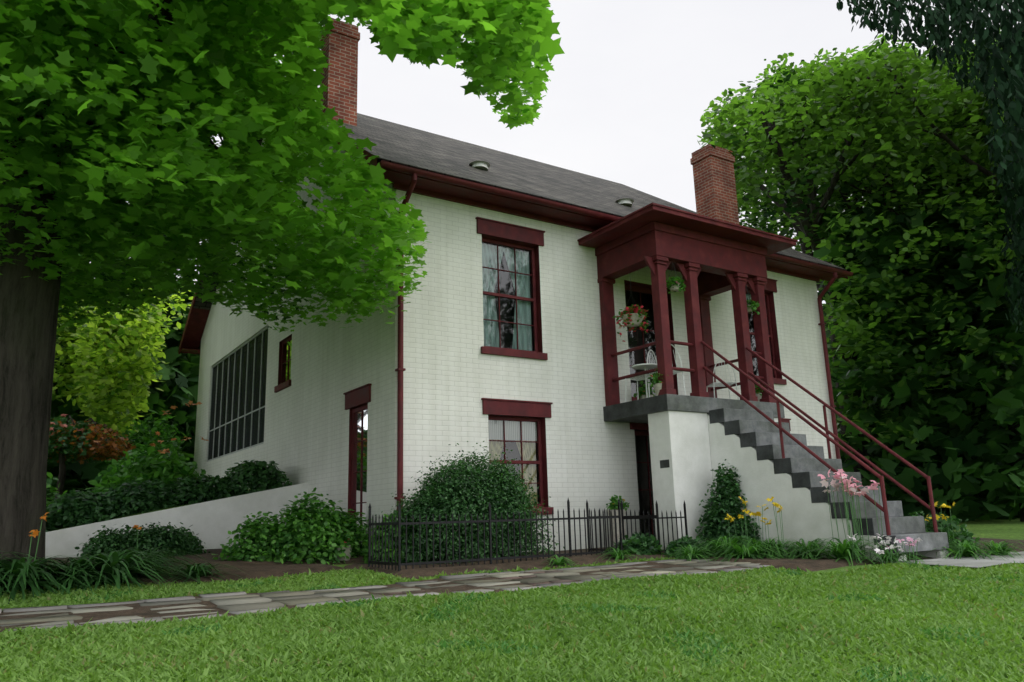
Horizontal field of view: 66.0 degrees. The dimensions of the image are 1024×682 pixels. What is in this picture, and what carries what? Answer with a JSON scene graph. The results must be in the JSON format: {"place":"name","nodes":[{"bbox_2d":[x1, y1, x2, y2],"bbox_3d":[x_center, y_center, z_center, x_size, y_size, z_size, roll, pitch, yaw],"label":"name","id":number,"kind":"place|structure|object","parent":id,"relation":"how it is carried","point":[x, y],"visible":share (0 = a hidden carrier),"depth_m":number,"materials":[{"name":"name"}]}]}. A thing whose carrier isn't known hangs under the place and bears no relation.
{"place":"outdoors","nodes":[
{"label":"outdoors","id":0,"kind":"place"},
{"bbox_2d":[47,416,133,463],"bbox_3d":[-10.297,2.186,17.794,3.119,1.090,3.152,7,-15,-33],"label":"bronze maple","id":1,"kind":"object","parent":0,"point":[66,443],"visible":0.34,"depth_m":17.35,"materials":[{"name":"plant"}]},
{"bbox_2d":[48,415,136,498],"bbox_3d":[-10.219,2.815,17.662,3.109,2.228,3.096,7,-15,-33],"label":"bronze maple","id":2,"kind":"object","parent":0,"point":[110,445],"depth_m":17.77,"materials":[{"name":"brown plant"}]},
{"bbox_2d":[0,559,770,631],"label":"brick path","id":3,"kind":"structure","parent":0,"point":[237,603],"depth_m":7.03,"materials":[{"name":"stone"}]},
{"bbox_2d":[0,555,1023,681],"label":"lawn grass","id":4,"kind":"structure","parent":0,"point":[357,642],"depth_m":4.94,"materials":[{"name":"green plant"}]},
{"bbox_2d":[2,489,1023,681],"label":"ground","id":5,"kind":"structure","parent":0,"point":[1001,529],"depth_m":15.44,"materials":[{"name":"plant"}]},
{"bbox_2d":[52,279,192,441],"bbox_3d":[-14.812,-1.017,21.562,11.073,12.607,10.307,-8,-14,27],"label":"golden tree","id":6,"kind":"object","parent":5,"relation":"on","point":[111,347],"depth_m":21.01,"materials":[{"name":"green plant"}]},
{"bbox_2d":[46,201,199,504],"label":"trees","id":7,"kind":"object","parent":5,"relation":"on","point":[178,386],"depth_m":25.43,"materials":[{"name":"green plant"}]},
{"bbox_2d":[0,546,250,603],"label":"daylilies","id":8,"kind":"object","parent":5,"relation":"on","point":[117,568],"visible":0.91,"depth_m":7.66,"materials":[{"name":"green plant"}]},
{"bbox_2d":[46,410,205,515],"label":"back garden shrubs","id":9,"kind":"object","parent":5,"relation":"on","point":[145,461],"visible":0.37,"depth_m":15.09,"materials":[{"name":"green plant"}]},
{"bbox_2d":[46,460,293,531],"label":"shrubs on wall","id":10,"kind":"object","parent":5,"relation":"on","point":[148,496],"visible":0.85,"depth_m":13.09,"materials":[{"name":"green plant"}]},
{"bbox_2d":[45,483,307,557],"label":"retaining wall","id":11,"kind":"structure","parent":5,"relation":"on","point":[213,522],"depth_m":12.86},
{"bbox_2d":[0,0,564,563],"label":"maple","id":12,"kind":"object","parent":5,"relation":"on","point":[151,225],"depth_m":7.64,"materials":[{"name":"green plant"}]},
{"bbox_2d":[3,537,1023,590],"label":"garden bed","id":13,"kind":"object","parent":5,"relation":"on","point":[258,569],"visible":0.19,"depth_m":9.51,"materials":[{"name":"brown soil"}]},
{"bbox_2d":[75,522,210,558],"bbox_3d":[-5.378,2.981,11.491,1.790,0.700,1.220,7,-15,-33],"label":"dark shrub","id":14,"kind":"object","parent":13,"relation":"on","point":[156,536],"visible":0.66,"depth_m":11.25,"materials":[{"name":"green plant"}]},
{"bbox_2d":[212,487,371,564],"bbox_3d":[-2.970,2.686,11.052,1.948,1.230,1.668,-2,-13,4],"label":"fresh shrub","id":15,"kind":"object","parent":13,"relation":"on","point":[298,535],"visible":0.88,"depth_m":10.69,"materials":[{"name":"green plant"}]},
{"bbox_2d":[360,509,441,563],"bbox_3d":[-1.455,2.599,10.336,1.073,0.822,1.128,7,-15,-33],"label":"fresh shrub","id":16,"kind":"object","parent":13,"relation":"on","point":[365,557],"visible":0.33,"depth_m":9.98,"materials":[{"name":"green plant"}]},
{"bbox_2d":[368,441,563,564],"bbox_3d":[-0.610,2.188,10.548,2.772,1.707,1.805,7,-15,-33],"label":"shrub","id":17,"kind":"object","parent":13,"relation":"on","point":[468,487],"visible":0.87,"depth_m":10.22,"materials":[{"name":"green plant"}]},
{"bbox_2d":[24,472,955,589],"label":"flower stalks","id":18,"kind":"object","parent":13,"relation":"on","point":[853,511],"visible":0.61,"depth_m":9.88,"materials":[{"name":"green plant"}]},
{"bbox_2d":[29,400,954,554],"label":"flowers","id":19,"kind":"object","parent":18,"relation":"attached to","point":[851,487],"visible":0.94,"depth_m":10.05,"materials":[{"name":"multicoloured plant"}]},
{"bbox_2d":[542,535,1023,568],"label":"ground cover plants","id":20,"kind":"object","parent":13,"relation":"on","point":[802,550],"visible":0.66,"depth_m":10.10,"materials":[{"name":"green plant"}]},
{"bbox_2d":[610,511,980,558],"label":"border plants","id":21,"kind":"object","parent":13,"relation":"on","point":[641,544],"visible":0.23,"depth_m":11.06,"materials":[{"name":"green plant"}]},
{"bbox_2d":[193,140,835,554],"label":"house walls","id":22,"kind":"structure","parent":5,"relation":"on","point":[451,374],"depth_m":13.02,"materials":[{"name":"white brick"}]},
{"bbox_2d":[207,326,267,461],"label":"porch screen frames","id":23,"kind":"structure","parent":22,"relation":"attached to","point":[233,352],"depth_m":18.84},
{"bbox_2d":[208,329,267,459],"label":"porch screens","id":24,"kind":"object","parent":23,"relation":"in","point":[249,396],"visible":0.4,"depth_m":18.66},
{"bbox_2d":[283,340,367,529],"bbox_3d":[0.394,1.169,14.057,10.049,4.925,3.809,-1,-13,-1],"label":"window glass","id":25,"kind":"object","parent":22,"relation":"in","point":[357,462],"visible":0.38,"depth_m":12.26,"materials":[{"name":"clear glass"}]},
{"bbox_2d":[488,420,536,440],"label":"white curtains","id":26,"kind":"object","parent":22,"relation":"attached to","point":[512,430],"visible":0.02,"depth_m":12.42,"materials":[{"name":"white fabric"}]},
{"bbox_2d":[178,142,847,353],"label":"eaves","id":27,"kind":"object","parent":22,"relation":"attached to","point":[195,324],"visible":0.37,"depth_m":13.17,"materials":[{"name":"red paint"}]},
{"bbox_2d":[489,439,537,503],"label":"yellow curtains","id":28,"kind":"object","parent":22,"relation":"attached to","point":[528,449],"visible":0.3,"depth_m":12.48,"materials":[{"name":"beige fabric"}]},
{"bbox_2d":[193,113,845,349],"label":"roof","id":29,"kind":"structure","parent":22,"relation":"on","point":[395,143],"depth_m":16.12,"materials":[{"name":"grey"}]},
{"bbox_2d":[469,160,633,206],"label":"roof vents","id":30,"kind":"object","parent":29,"relation":"on","point":[482,165],"visible":0.77,"depth_m":14.44,"materials":[{"name":"silver metal"}]},
{"bbox_2d":[320,18,738,224],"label":"chimneys","id":31,"kind":"object","parent":22,"relation":"on","point":[714,184],"visible":0.74,"depth_m":15.83,"materials":[{"name":"red brick"}]},
{"bbox_2d":[274,217,790,535],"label":"house trim","id":32,"kind":"structure","parent":22,"relation":"attached to","point":[514,236],"depth_m":12.76,"materials":[{"name":"red wood"}]},
{"bbox_2d":[379,160,852,510],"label":"gutter downpipes","id":33,"kind":"object","parent":22,"relation":"attached to","point":[414,173],"visible":0.68,"depth_m":12.07,"materials":[{"name":"red metal"}]},
{"bbox_2d":[482,244,752,350],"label":"teal curtains","id":34,"kind":"object","parent":22,"relation":"attached to","point":[489,277],"visible":0.38,"depth_m":12.96,"materials":[{"name":"fabric"}]},
{"bbox_2d":[482,242,758,536],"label":"rooms behind windows","id":35,"kind":"object","parent":22,"relation":"attached to","point":[507,305],"visible":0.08,"depth_m":14.28,"materials":[{"name":"grey"}]},
{"bbox_2d":[368,498,687,570],"bbox_3d":[0.390,2.571,10.540,4.593,0.908,0.893,7,-15,-33],"label":"fence","id":36,"kind":"object","parent":5,"relation":"on","point":[589,518],"visible":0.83,"depth_m":9.81,"materials":[{"name":"black metal"}]},
{"bbox_2d":[337,284,761,560],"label":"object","id":37,"kind":"object","parent":5,"relation":"on","point":[635,318],"visible":0.51,"depth_m":12.34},
{"bbox_2d":[332,276,769,547],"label":"potted plants","id":38,"kind":"object","parent":37,"relation":"in","point":[614,500],"depth_m":12.90,"materials":[{"name":"green plant"}]},
{"bbox_2d":[695,459,761,544],"bbox_3d":[3.230,2.592,11.667,0.963,1.711,0.983,7,-15,-33],"label":"shrub by stairs","id":39,"kind":"object","parent":5,"relation":"on","point":[723,503],"visible":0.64,"depth_m":11.62,"materials":[{"name":"green plant"}]},
{"bbox_2d":[605,394,948,552],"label":"porch slab steps","id":40,"kind":"structure","parent":5,"relation":"on","point":[751,419],"depth_m":11.54,"materials":[{"name":"grey concrete"}]},
{"bbox_2d":[625,344,738,401],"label":"porch chairs","id":41,"kind":"object","parent":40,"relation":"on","point":[647,366],"visible":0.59,"depth_m":13.04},
{"bbox_2d":[578,205,795,405],"bbox_3d":[3.158,-0.363,13.591,3.460,2.910,1.877,7,-15,-33],"label":"porch","id":42,"kind":"object","parent":40,"relation":"on","point":[708,258],"visible":0.93,"depth_m":13.36,"materials":[{"name":"red wood"}]},
{"bbox_2d":[623,263,750,312],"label":"basket cords","id":43,"kind":"object","parent":42,"relation":"hanging from","point":[677,276],"visible":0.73,"depth_m":13.19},
{"bbox_2d":[577,202,797,241],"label":"portico roof","id":44,"kind":"structure","parent":42,"relation":"on","point":[671,208],"depth_m":12.97,"materials":[{"name":"red wood"}]},
{"bbox_2d":[611,340,937,534],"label":"handrails","id":45,"kind":"object","parent":40,"relation":"on","point":[884,508],"visible":0.92,"depth_m":11.52,"materials":[{"name":"red metal"}]},
{"bbox_2d":[896,551,1023,567],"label":"front walk","id":46,"kind":"structure","parent":5,"relation":"on","point":[972,561],"depth_m":9.49,"materials":[{"name":"concrete"}]},
{"bbox_3d":[13.765,-8.113,16.063,16.418,24.300,9.984,7,-15,-33],"label":"spruce trunk and boughs","id":47,"kind":"object","parent":5,"relation":"on","visible":0},
{"bbox_2d":[836,0,1023,337],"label":"spruce needles","id":48,"kind":"object","parent":47,"relation":"attached to","point":[1008,39],"visible":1,"depth_m":13.03,"materials":[{"name":"green plant"}]},
{"bbox_2d":[90,0,1020,305],"label":"sky","id":49,"kind":"structure","parent":0,"point":[631,88],"materials":[{"name":"white"}]},
{"bbox_2d":[648,411,948,562],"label":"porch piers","id":50,"kind":"structure","parent":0,"point":[695,448],"depth_m":11.87,"materials":[{"name":"white paint"}]},
{"bbox_2d":[696,28,1023,521],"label":"trees","id":51,"kind":"object","parent":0,"point":[795,86],"depth_m":21.42,"materials":[{"name":"green plant"}]},
{"label":"ground","id":52,"kind":"structure","parent":0,"visible":0},
{"bbox_2d":[813,192,1023,521],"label":"understorey","id":53,"kind":"object","parent":52,"relation":"on","point":[973,486],"visible":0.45,"depth_m":21.71,"materials":[{"name":"green plant"}]}
]}

